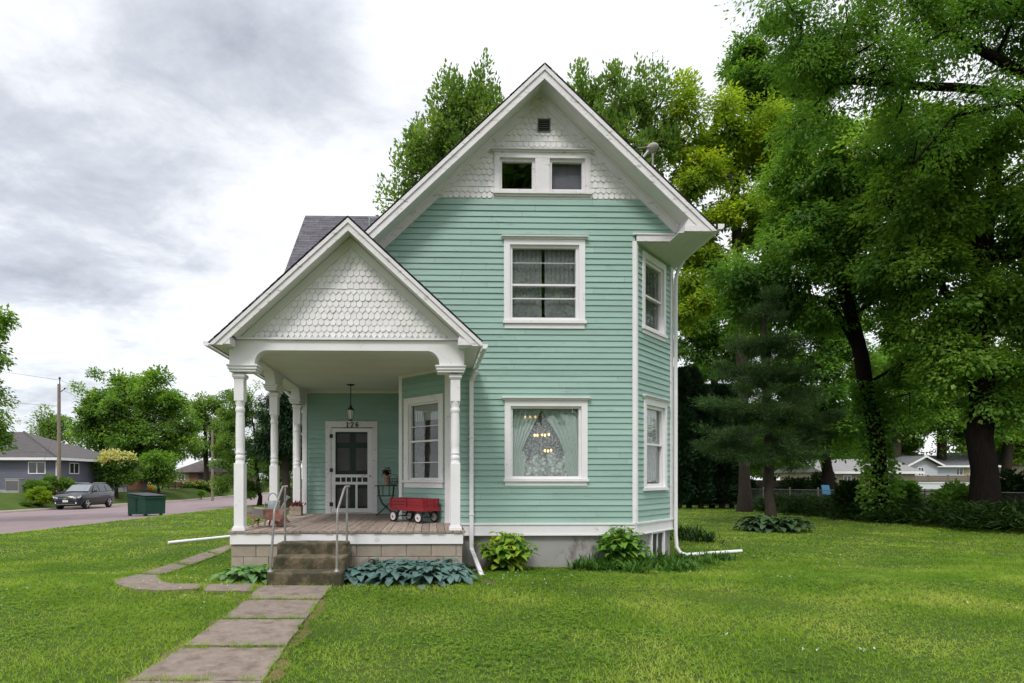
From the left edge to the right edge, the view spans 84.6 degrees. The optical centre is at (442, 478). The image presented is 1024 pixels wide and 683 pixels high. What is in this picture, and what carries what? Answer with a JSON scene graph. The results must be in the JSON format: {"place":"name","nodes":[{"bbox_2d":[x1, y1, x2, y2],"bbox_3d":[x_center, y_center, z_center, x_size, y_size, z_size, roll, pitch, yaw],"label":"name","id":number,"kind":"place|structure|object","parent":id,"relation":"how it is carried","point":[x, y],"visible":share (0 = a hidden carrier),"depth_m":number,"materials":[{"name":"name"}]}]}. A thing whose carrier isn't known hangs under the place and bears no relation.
{"place":"outdoors","nodes":[
{"label":"outdoors","id":0,"kind":"place"},
{"bbox_2d":[0,493,280,533],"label":"road","id":1,"kind":"structure","parent":0,"point":[10,522],"depth_m":30.74,"materials":[{"name":"asphalt"}]},
{"bbox_2d":[53,483,114,508],"bbox_3d":[-25.177,1.222,39.298,2.269,1.812,4.587,0,0,-3],"label":"parked car","id":2,"kind":"object","parent":1,"relation":"on","point":[85,495],"visible":0.99,"depth_m":38.48,"materials":[{"name":"black paint"}]},
{"bbox_2d":[126,493,166,515],"bbox_3d":[-15.804,1.417,29.804,0.907,1.264,1.736,0,0,45],"label":"dumpster","id":3,"kind":"object","parent":1,"relation":"on","point":[145,504],"visible":0.87,"depth_m":29.52,"materials":[{"name":"green metal"}]},
{"bbox_2d":[114,545,330,682],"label":"path","id":4,"kind":"structure","parent":0,"point":[231,664],"depth_m":5.45,"materials":[{"name":"concrete"}]},
{"bbox_2d":[0,479,1023,682],"bbox_3d":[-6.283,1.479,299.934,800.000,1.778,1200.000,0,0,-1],"label":"lawn","id":5,"kind":"structure","parent":0,"point":[9,501],"depth_m":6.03,"materials":[{"name":"plant"}]},
{"bbox_2d":[0,303,21,454],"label":"maple tree","id":6,"kind":"object","parent":5,"relation":"on","point":[7,321],"visible":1,"depth_m":23.88,"materials":[{"name":"green plant"}]},
{"bbox_2d":[3,479,27,492],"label":"air conditioner","id":7,"kind":"object","parent":5,"relation":"on","point":[12,485],"visible":0.91,"depth_m":41.15,"materials":[{"name":"metal"}]},
{"bbox_2d":[21,479,54,493],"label":"round shrub","id":8,"kind":"object","parent":5,"relation":"on","point":[30,484],"visible":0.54,"depth_m":38.66,"materials":[{"name":"green plant"}]},
{"bbox_2d":[23,486,53,506],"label":"golden shrub","id":9,"kind":"object","parent":5,"relation":"on","point":[41,496],"visible":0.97,"depth_m":37.21,"materials":[{"name":"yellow plant"}]},
{"bbox_2d":[25,404,78,446],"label":"thin tree","id":10,"kind":"object","parent":5,"relation":"on","point":[47,429],"visible":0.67,"depth_m":64.40,"materials":[{"name":"green plant"}]},
{"bbox_2d":[39,377,68,492],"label":"utility pole","id":11,"kind":"object","parent":5,"relation":"on","point":[59,391],"visible":0.93,"depth_m":40.54,"materials":[{"name":"brown wood"}]},
{"bbox_2d":[40,473,76,492],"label":"round shrub","id":12,"kind":"object","parent":5,"relation":"on","point":[64,483],"visible":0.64,"depth_m":40.55,"materials":[{"name":"green plant"}]},
{"bbox_2d":[0,431,146,492],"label":"grey house","id":13,"kind":"structure","parent":5,"relation":"on","point":[25,460],"depth_m":43.79,"materials":[{"name":"grey"}]},
{"bbox_2d":[28,462,45,473],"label":"window","id":14,"kind":"structure","parent":13,"relation":"in","point":[33,467],"depth_m":42.53,"materials":[{"name":"white paint"}]},
{"bbox_2d":[90,448,143,497],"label":"flowering tree","id":15,"kind":"object","parent":5,"relation":"on","point":[117,467],"visible":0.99,"depth_m":47.33,"materials":[{"name":"green plant"}]},
{"bbox_2d":[0,492,268,512],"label":"kerb","id":16,"kind":"structure","parent":5,"relation":"on","point":[21,510],"depth_m":40.34,"materials":[{"name":"concrete"}]},
{"bbox_2d":[64,364,208,485],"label":"street maple","id":17,"kind":"object","parent":5,"relation":"on","point":[93,427],"visible":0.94,"depth_m":59.83,"materials":[{"name":"green plant"}]},
{"bbox_2d":[138,448,185,493],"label":"round tree","id":18,"kind":"object","parent":5,"relation":"on","point":[158,466],"visible":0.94,"depth_m":55.83,"materials":[{"name":"green plant"}]},
{"bbox_2d":[168,535,229,543],"bbox_3d":[-6.267,1.615,14.816,1.885,0.151,0.084,0,0,-39],"label":"drain pipe","id":19,"kind":"object","parent":5,"relation":"on","point":[198,539],"visible":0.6,"depth_m":14.65,"materials":[{"name":"white paint"}]},
{"bbox_2d":[182,479,230,490],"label":"flowering hedge","id":20,"kind":"object","parent":5,"relation":"on","point":[202,484],"visible":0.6,"depth_m":68.90,"materials":[{"name":"green plant"}]},
{"bbox_2d":[182,387,235,481],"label":"poplar tree","id":21,"kind":"object","parent":5,"relation":"on","point":[201,404],"visible":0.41,"depth_m":77.81,"materials":[{"name":"green plant"}]},
{"bbox_2d":[174,460,261,486],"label":"brown house","id":22,"kind":"structure","parent":5,"relation":"on","point":[194,472],"depth_m":81.27,"materials":[{"name":"red brick"}]},
{"bbox_2d":[118,600,326,682],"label":"dry verge","id":23,"kind":"structure","parent":5,"relation":"on","point":[275,673],"depth_m":4.96,"materials":[{"name":"soil"}]},
{"bbox_2d":[209,566,258,583],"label":"hosta plant","id":24,"kind":"object","parent":5,"relation":"on","point":[230,579],"visible":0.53,"depth_m":8.52,"materials":[{"name":"green plant"}]},
{"bbox_2d":[225,564,267,583],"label":"hosta plant","id":25,"kind":"object","parent":5,"relation":"on","point":[252,577],"visible":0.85,"depth_m":8.31,"materials":[{"name":"green plant"}]},
{"bbox_2d":[207,380,301,505],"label":"lilac tree","id":26,"kind":"object","parent":5,"relation":"on","point":[226,437],"visible":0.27,"depth_m":40.68,"materials":[{"name":"green plant"}]},
{"bbox_2d":[245,390,301,507],"bbox_3d":[-10.264,-2.334,35.705,5.347,8.605,3.566,0,0,-1],"label":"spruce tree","id":27,"kind":"object","parent":5,"relation":"on","point":[261,445],"visible":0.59,"depth_m":35.25,"materials":[{"name":"green plant"}]},
{"bbox_2d":[267,485,351,586],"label":"concrete steps","id":28,"kind":"structure","parent":5,"relation":"on","point":[310,562],"depth_m":8.26,"materials":[{"name":"concrete"}]},
{"bbox_2d":[344,566,370,585],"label":"hosta plant","id":29,"kind":"object","parent":5,"relation":"on","point":[356,578],"visible":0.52,"depth_m":8.18,"materials":[{"name":"blue plant"}]},
{"bbox_2d":[346,563,385,585],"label":"hosta plant","id":30,"kind":"object","parent":5,"relation":"on","point":[355,571],"visible":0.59,"depth_m":8.25,"materials":[{"name":"blue plant"}]},
{"bbox_2d":[364,561,421,586],"bbox_3d":[-0.738,1.444,8.307,0.967,0.358,0.913,0,0,-1],"label":"hosta plant","id":31,"kind":"object","parent":5,"relation":"on","point":[391,572],"visible":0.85,"depth_m":8.12,"materials":[{"name":"blue plant"}]},
{"bbox_2d":[394,562,453,588],"bbox_3d":[-0.295,1.435,8.180,0.928,0.366,0.895,0,0,-1],"label":"hosta plant","id":32,"kind":"object","parent":5,"relation":"on","point":[416,575],"visible":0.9,"depth_m":8.08,"materials":[{"name":"blue plant"}]},
{"bbox_2d":[372,47,504,215],"bbox_3d":[0.040,-9.911,29.064,7.492,23.729,3.998,0,0,-1],"label":"silver maple","id":33,"kind":"object","parent":5,"relation":"on","point":[425,149],"visible":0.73,"depth_m":28.20,"materials":[{"name":"green plant"}]},
{"bbox_2d":[415,558,465,581],"bbox_3d":[-0.055,1.439,8.758,0.968,0.384,0.958,0,0,-1],"label":"hosta plant","id":34,"kind":"object","parent":5,"relation":"on","point":[447,562],"visible":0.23,"depth_m":8.67,"materials":[{"name":"blue plant"}]},
{"bbox_2d":[432,563,482,586],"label":"hosta plant","id":35,"kind":"object","parent":5,"relation":"on","point":[453,570],"visible":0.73,"depth_m":8.17,"materials":[{"name":"blue plant"}]},
{"bbox_2d":[203,62,742,578],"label":"mint green house","id":36,"kind":"structure","parent":5,"relation":"on","point":[399,308],"depth_m":10.52,"materials":[{"name":"paint"}]},
{"bbox_2d":[247,507,289,526],"bbox_3d":[-3.047,0.676,9.658,0.777,0.332,0.402,0,0,-1],"label":"bench","id":37,"kind":"object","parent":36,"relation":"on","point":[259,513],"visible":0.86,"depth_m":9.50,"materials":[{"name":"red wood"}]},
{"bbox_2d":[287,501,305,514],"bbox_3d":[-3.317,0.667,12.654,0.418,0.346,0.374,0,0,-1],"label":"planter box","id":38,"kind":"object","parent":36,"relation":"on","point":[297,509],"visible":0.98,"depth_m":12.57,"materials":[{"name":"grey wood"}]},
{"bbox_2d":[329,428,371,511],"bbox_3d":[-2.193,-0.186,13.325,1.016,2.011,0.088,0,0,-1],"label":"screen door","id":39,"kind":"structure","parent":36,"relation":"in","point":[369,430],"depth_m":13.34,"materials":[{"name":"white paint"}]},
{"bbox_2d":[336,432,366,507],"bbox_3d":[-2.170,-0.186,13.455,0.966,2.011,0.035,0,0,-1],"label":"inner door","id":40,"kind":"structure","parent":36,"relation":"in","point":[351,447],"depth_m":13.45,"materials":[{"name":"green paint"}]},
{"bbox_2d":[388,497,439,522],"bbox_3d":[-0.553,0.613,10.748,0.988,0.459,0.490,0,0,44],"label":"red wagon","id":41,"kind":"object","parent":36,"relation":"on","point":[409,506],"visible":1,"depth_m":10.58,"materials":[{"name":"wood"}]},
{"bbox_2d":[414,412,425,477],"bbox_3d":[-0.456,-0.650,11.238,0.350,1.320,0.040,0,0,44],"label":"window curtain","id":42,"kind":"object","parent":36,"relation":"hanging from","point":[418,457],"depth_m":11.25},
{"bbox_2d":[402,393,443,487],"bbox_3d":[-0.360,-0.710,11.013,1.139,1.800,0.162,0,0,44],"label":"window","id":43,"kind":"structure","parent":36,"relation":"in","point":[438,482],"depth_m":11.06,"materials":[{"name":"white paint"}]},
{"bbox_2d":[414,403,437,421],"bbox_3d":[-0.290,-1.310,11.086,0.799,0.320,0.010,0,0,44],"label":"roller shade","id":44,"kind":"object","parent":36,"relation":"attached to","point":[431,411],"visible":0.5,"depth_m":11.11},
{"bbox_2d":[513,409,540,475],"bbox_3d":[1.591,-0.681,10.643,0.615,1.328,0.044,0,0,-1],"label":"lace curtain","id":45,"kind":"object","parent":36,"relation":"hanging from","point":[524,420],"visible":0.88,"depth_m":10.64,"materials":[{"name":"fabric"}]},
{"bbox_2d":[512,249,541,317],"bbox_3d":[1.594,-3.670,10.651,0.588,1.379,0.053,0,0,-1],"label":"swag curtain","id":46,"kind":"object","parent":36,"relation":"hanging from","point":[522,280],"visible":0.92,"depth_m":10.65,"materials":[{"name":"fabric"}]},
{"bbox_2d":[492,147,593,196],"bbox_3d":[1.882,-5.761,10.543,1.923,0.889,0.198,0,0,-1],"label":"window","id":47,"kind":"structure","parent":36,"relation":"in","point":[541,159],"depth_m":10.51,"materials":[{"name":"white paint"}]},
{"bbox_2d":[523,415,563,475],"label":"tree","id":48,"kind":"object","parent":36,"relation":"hanging from","point":[540,449],"visible":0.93,"depth_m":10.72,"materials":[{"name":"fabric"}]},
{"bbox_2d":[522,451,566,475],"bbox_3d":[1.946,-0.261,10.693,1.334,0.507,0.001,0,0,-1],"label":"lace border","id":49,"kind":"object","parent":36,"relation":"attached to","point":[534,469],"visible":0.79,"depth_m":10.69,"materials":[{"name":"fabric"}]},
{"bbox_2d":[501,235,588,328],"bbox_3d":[1.920,-3.696,10.544,1.636,1.751,0.198,0,0,-1],"label":"window","id":50,"kind":"structure","parent":36,"relation":"in","point":[522,242],"depth_m":10.52,"materials":[{"name":"white paint"}]},
{"bbox_2d":[502,397,590,485],"bbox_3d":[1.950,-0.697,10.544,1.669,1.680,0.198,0,0,-1],"label":"window","id":51,"kind":"structure","parent":36,"relation":"in","point":[580,403],"depth_m":10.52,"materials":[{"name":"white paint"}]},
{"bbox_2d":[541,409,577,475],"bbox_3d":[2.235,-0.681,10.656,0.754,1.328,0.042,0,0,-1],"label":"lace curtain","id":52,"kind":"object","parent":36,"relation":"hanging from","point":[563,423],"visible":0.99,"depth_m":10.66,"materials":[{"name":"fabric"}]},
{"bbox_2d":[544,250,574,317],"bbox_3d":[2.242,-3.670,10.664,0.588,1.379,0.053,0,0,-1],"label":"swag curtain","id":53,"kind":"object","parent":36,"relation":"hanging from","point":[549,282],"visible":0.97,"depth_m":10.66,"materials":[{"name":"fabric"}]},
{"bbox_2d":[552,164,580,189],"bbox_3d":[2.348,-5.710,10.707,0.683,0.687,0.010,0,0,-1],"label":"window blind","id":54,"kind":"object","parent":36,"relation":"attached to","point":[566,176],"depth_m":10.70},
{"bbox_2d":[636,142,659,165],"bbox_3d":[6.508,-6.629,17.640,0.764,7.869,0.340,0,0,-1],"label":"roof antenna","id":55,"kind":"object","parent":36,"relation":"attached to","point":[653,147],"visible":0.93,"depth_m":17.55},
{"bbox_2d":[646,268,657,329],"bbox_3d":[4.150,-3.595,11.259,0.040,1.290,0.818,0,0,44],"label":"window curtain","id":56,"kind":"object","parent":36,"relation":"hanging from","point":[654,321],"depth_m":11.35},
{"bbox_2d":[647,415,657,482],"bbox_3d":[4.187,-0.585,11.312,0.038,1.350,0.810,0,0,44],"label":"window curtain","id":57,"kind":"object","parent":36,"relation":"hanging from","point":[652,461],"depth_m":11.41,"materials":[{"name":"white fabric"}]},
{"bbox_2d":[641,250,667,342],"bbox_3d":[4.212,-3.605,11.200,0.162,1.590,1.137,0,0,44],"label":"window","id":58,"kind":"structure","parent":36,"relation":"in","point":[648,260],"depth_m":11.32,"materials":[{"name":"white paint"}]},
{"bbox_2d":[638,394,670,490],"bbox_3d":[4.269,-0.693,11.233,0.198,1.878,1.190,0,0,44],"label":"window","id":59,"kind":"structure","parent":36,"relation":"in","point":[650,402],"depth_m":11.44,"materials":[{"name":"white paint"}]},
{"bbox_2d":[649,531,664,557],"bbox_3d":[4.341,1.337,11.320,0.080,0.505,0.654,0,0,44],"label":"basement window","id":60,"kind":"structure","parent":36,"relation":"in","point":[656,539],"depth_m":11.30,"materials":[{"name":"white paint"}]},
{"bbox_2d":[473,531,539,571],"bbox_3d":[1.159,1.332,10.130,1.152,0.742,1.041,0,0,-18],"label":"hydrangea bush","id":61,"kind":"object","parent":5,"relation":"on","point":[504,554],"visible":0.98,"depth_m":9.93,"materials":[{"name":"green plant"}]},
{"bbox_2d":[0,547,1023,679],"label":"clover","id":62,"kind":"object","parent":5,"relation":"on","point":[614,574],"depth_m":7.63,"materials":[{"name":"plant"}]},
{"bbox_2d":[559,554,594,570],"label":"daylily clump","id":63,"kind":"object","parent":5,"relation":"on","point":[575,564],"visible":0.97,"depth_m":10.13,"materials":[{"name":"green plant"}]},
{"bbox_2d":[579,554,619,571],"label":"daylily clump","id":64,"kind":"object","parent":5,"relation":"on","point":[603,565],"visible":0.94,"depth_m":10.03,"materials":[{"name":"green plant"}]},
{"bbox_2d":[590,525,652,568],"bbox_3d":[3.322,1.292,10.398,1.102,0.836,0.953,0,0,-12],"label":"hydrangea bush","id":65,"kind":"object","parent":5,"relation":"on","point":[624,548],"visible":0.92,"depth_m":10.23,"materials":[{"name":"green plant"}]},
{"bbox_2d":[567,49,683,176],"bbox_3d":[10.148,-11.001,31.255,6.522,25.880,3.927,0,0,-1],"label":"silver maple","id":66,"kind":"object","parent":5,"relation":"on","point":[618,114],"visible":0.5,"depth_m":30.53,"materials":[{"name":"green plant"}]},
{"bbox_2d":[612,554,659,573],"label":"daylily clump","id":67,"kind":"object","parent":5,"relation":"on","point":[631,567],"visible":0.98,"depth_m":9.62,"materials":[{"name":"green plant"}]},
{"bbox_2d":[652,552,683,568],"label":"daylily clump","id":68,"kind":"object","parent":5,"relation":"on","point":[662,561],"visible":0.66,"depth_m":10.33,"materials":[{"name":"green plant"}]},
{"bbox_2d":[655,559,684,573],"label":"daylily clump","id":69,"kind":"object","parent":5,"relation":"on","point":[675,568],"visible":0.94,"depth_m":9.83,"materials":[{"name":"green plant"}]},
{"bbox_2d":[678,365,699,508],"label":"cedar tree","id":70,"kind":"object","parent":5,"relation":"on","point":[685,421],"visible":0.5,"depth_m":34.67,"materials":[{"name":"green plant"}]},
{"bbox_2d":[678,365,707,507],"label":"cedar tree","id":71,"kind":"object","parent":5,"relation":"on","point":[696,374],"visible":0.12,"depth_m":35.34,"materials":[{"name":"green plant"}]},
{"bbox_2d":[677,560,708,571],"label":"daylily clump","id":72,"kind":"object","parent":5,"relation":"on","point":[692,566],"visible":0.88,"depth_m":10.00,"materials":[{"name":"green plant"}]},
{"bbox_2d":[685,383,720,508],"bbox_3d":[16.309,-1.998,35.366,2.755,8.069,2.743,0,0,-15],"label":"cedar tree","id":73,"kind":"object","parent":5,"relation":"on","point":[704,482],"visible":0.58,"depth_m":34.70,"materials":[{"name":"green plant"}]},
{"bbox_2d":[687,530,725,544],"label":"daylily clump","id":74,"kind":"object","parent":5,"relation":"on","point":[708,538],"visible":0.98,"depth_m":14.82,"materials":[{"name":"green plant"}]},
{"bbox_2d":[704,383,738,508],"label":"cedar tree","id":75,"kind":"object","parent":5,"relation":"on","point":[729,483],"visible":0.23,"depth_m":34.73,"materials":[{"name":"green plant"}]},
{"bbox_2d":[678,283,782,504],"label":"maple tree","id":76,"kind":"object","parent":5,"relation":"on","point":[701,350],"visible":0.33,"depth_m":40.66,"materials":[{"name":"green plant"}]},
{"bbox_2d":[730,515,770,531],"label":"hosta plant","id":77,"kind":"object","parent":5,"relation":"on","point":[749,527],"visible":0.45,"depth_m":18.43,"materials":[{"name":"green plant"}]},
{"bbox_2d":[651,65,859,511],"bbox_3d":[17.527,-10.506,31.526,11.631,24.845,5.744,0,0,-1],"label":"yellow green tree","id":78,"kind":"object","parent":5,"relation":"on","point":[713,166],"visible":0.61,"depth_m":30.64,"materials":[{"name":"green plant"}]},
{"bbox_2d":[732,516,780,532],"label":"hosta plant","id":79,"kind":"object","parent":5,"relation":"on","point":[754,521],"visible":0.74,"depth_m":18.06,"materials":[{"name":"green plant"}]},
{"bbox_2d":[748,400,781,478],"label":"street maple","id":80,"kind":"object","parent":5,"relation":"on","point":[755,470],"visible":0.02,"depth_m":66.68,"materials":[{"name":"green plant"}]},
{"bbox_2d":[743,515,794,532],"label":"hosta plant","id":81,"kind":"object","parent":5,"relation":"on","point":[763,521],"visible":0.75,"depth_m":17.84,"materials":[{"name":"green plant"}]},
{"bbox_2d":[688,282,850,516],"bbox_3d":[12.332,-2.802,21.341,6.099,9.178,2.938,0,0,-1],"label":"pine tree","id":82,"kind":"object","parent":5,"relation":"on","point":[770,450],"visible":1,"depth_m":21.04,"materials":[{"name":"green plant"}]},
{"bbox_2d":[759,518,807,533],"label":"hosta plant","id":83,"kind":"object","parent":5,"relation":"on","point":[792,526],"visible":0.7,"depth_m":17.68,"materials":[{"name":"green plant"}]},
{"bbox_2d":[713,11,856,480],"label":"dark tree","id":84,"kind":"object","parent":5,"relation":"on","point":[742,61],"visible":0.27,"depth_m":45.48,"materials":[{"name":"green plant"}]},
{"bbox_2d":[774,517,815,532],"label":"hosta plant","id":85,"kind":"object","parent":5,"relation":"on","point":[803,526],"visible":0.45,"depth_m":17.81,"materials":[{"name":"green plant"}]},
{"bbox_2d":[774,475,817,494],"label":"dark shrub","id":86,"kind":"object","parent":5,"relation":"on","point":[797,483],"visible":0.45,"depth_m":41.64,"materials":[{"name":"green plant"}]},
{"bbox_2d":[751,304,888,493],"bbox_3d":[25.855,-5.219,38.825,9.544,14.474,6.887,0,0,-1],"label":"maple tree","id":87,"kind":"object","parent":5,"relation":"on","point":[832,355],"visible":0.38,"depth_m":37.63,"materials":[{"name":"green plant"}]},
{"bbox_2d":[809,471,837,492],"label":"dark shrub","id":88,"kind":"object","parent":5,"relation":"on","point":[817,481],"visible":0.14,"depth_m":41.84,"materials":[{"name":"green plant"}]},
{"bbox_2d":[694,111,965,522],"bbox_3d":[15.543,-6.318,22.982,10.378,16.358,5.188,0,0,-1],"label":"shade tree","id":89,"kind":"object","parent":5,"relation":"on","point":[817,237],"visible":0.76,"depth_m":22.24,"materials":[{"name":"green plant"}]},
{"bbox_2d":[847,379,907,522],"bbox_3d":[17.889,-1.036,22.917,2.220,6.206,1.850,0,0,22],"label":"ivy","id":90,"kind":"object","parent":89,"relation":"attached to","point":[878,396],"visible":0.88,"depth_m":22.59,"materials":[{"name":"green plant"}]},
{"bbox_2d":[829,478,865,519],"bbox_3d":[17.768,0.914,24.384,1.460,1.879,1.354,0,0,-43],"label":"dark shrub","id":91,"kind":"object","parent":5,"relation":"on","point":[844,491],"visible":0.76,"depth_m":24.19,"materials":[{"name":"green plant"}]},
{"bbox_2d":[774,459,924,488],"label":"tan garage","id":92,"kind":"structure","parent":5,"relation":"on","point":[842,470],"depth_m":48.17,"materials":[{"name":"beige"}]},
{"bbox_2d":[715,487,1023,527],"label":"chain link fence","id":93,"kind":"object","parent":5,"relation":"on","point":[924,491],"visible":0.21,"depth_m":29.09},
{"bbox_2d":[715,0,1023,234],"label":"elm tree","id":94,"kind":"object","parent":5,"relation":"on","point":[816,53],"visible":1,"depth_m":15.63,"materials":[{"name":"green plant"}]},
{"bbox_2d":[830,425,924,458],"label":"street maple","id":95,"kind":"object","parent":5,"relation":"on","point":[907,450],"visible":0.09,"depth_m":67.30,"materials":[{"name":"green plant"}]},
{"bbox_2d":[752,491,1023,533],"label":"undergrowth","id":96,"kind":"object","parent":5,"relation":"on","point":[807,504],"visible":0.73,"depth_m":21.24,"materials":[{"name":"green plant"}]},
{"bbox_2d":[843,318,957,458],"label":"maple tree","id":97,"kind":"object","parent":5,"relation":"on","point":[900,436],"visible":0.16,"depth_m":62.19,"materials":[{"name":"green plant"}]},
{"bbox_2d":[889,479,923,505],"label":"dark shrub","id":98,"kind":"object","parent":5,"relation":"on","point":[913,488],"visible":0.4,"depth_m":23.04,"materials":[{"name":"green plant"}]},
{"bbox_2d":[830,90,1023,529],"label":"shade tree","id":99,"kind":"object","parent":5,"relation":"on","point":[946,235],"visible":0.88,"depth_m":18.92,"materials":[{"name":"green plant"}]},
{"bbox_2d":[888,482,968,495],"bbox_3d":[35.008,1.158,39.742,5.113,1.673,2.080,0,0,-1],"label":"utility trailer","id":100,"kind":"object","parent":5,"relation":"on","point":[928,486],"visible":0.02,"depth_m":38.73,"materials":[{"name":"white metal"}]},
{"bbox_2d":[887,455,1000,475],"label":"white house","id":101,"kind":"structure","parent":5,"relation":"on","point":[957,465],"depth_m":61.12,"materials":[{"name":"white"}]},
{"bbox_2d":[923,478,968,510],"bbox_3d":[19.331,0.892,20.992,1.748,1.843,1.564,0,0,-1],"label":"dark shrub","id":102,"kind":"object","parent":5,"relation":"on","point":[956,490],"visible":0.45,"depth_m":20.85,"materials":[{"name":"green plant"}]},
{"bbox_2d":[915,475,1001,496],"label":"board fence","id":103,"kind":"object","parent":5,"relation":"on","point":[947,478],"visible":0.09,"depth_m":48.91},
{"bbox_2d":[902,344,1023,459],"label":"maple tree","id":104,"kind":"object","parent":5,"relation":"on","point":[942,436],"visible":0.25,"depth_m":61.96,"materials":[{"name":"green plant"}]},
{"bbox_2d":[947,452,1023,478],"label":"tan house","id":105,"kind":"structure","parent":5,"relation":"on","point":[1014,466],"depth_m":65.41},
{"bbox_2d":[947,332,1023,475],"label":"maple tree","id":106,"kind":"object","parent":5,"relation":"on","point":[1011,454],"visible":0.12,"depth_m":63.10,"materials":[{"name":"green plant"}]},
{"bbox_2d":[999,468,1023,524],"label":"dark shrub","id":107,"kind":"object","parent":5,"relation":"on","point":[1010,481],"visible":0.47,"depth_m":19.85,"materials":[{"name":"green plant"}]},
{"bbox_2d":[0,0,1023,479],"label":"sky","id":108,"kind":"structure","parent":0,"point":[163,163],"materials":[{"name":"white"}]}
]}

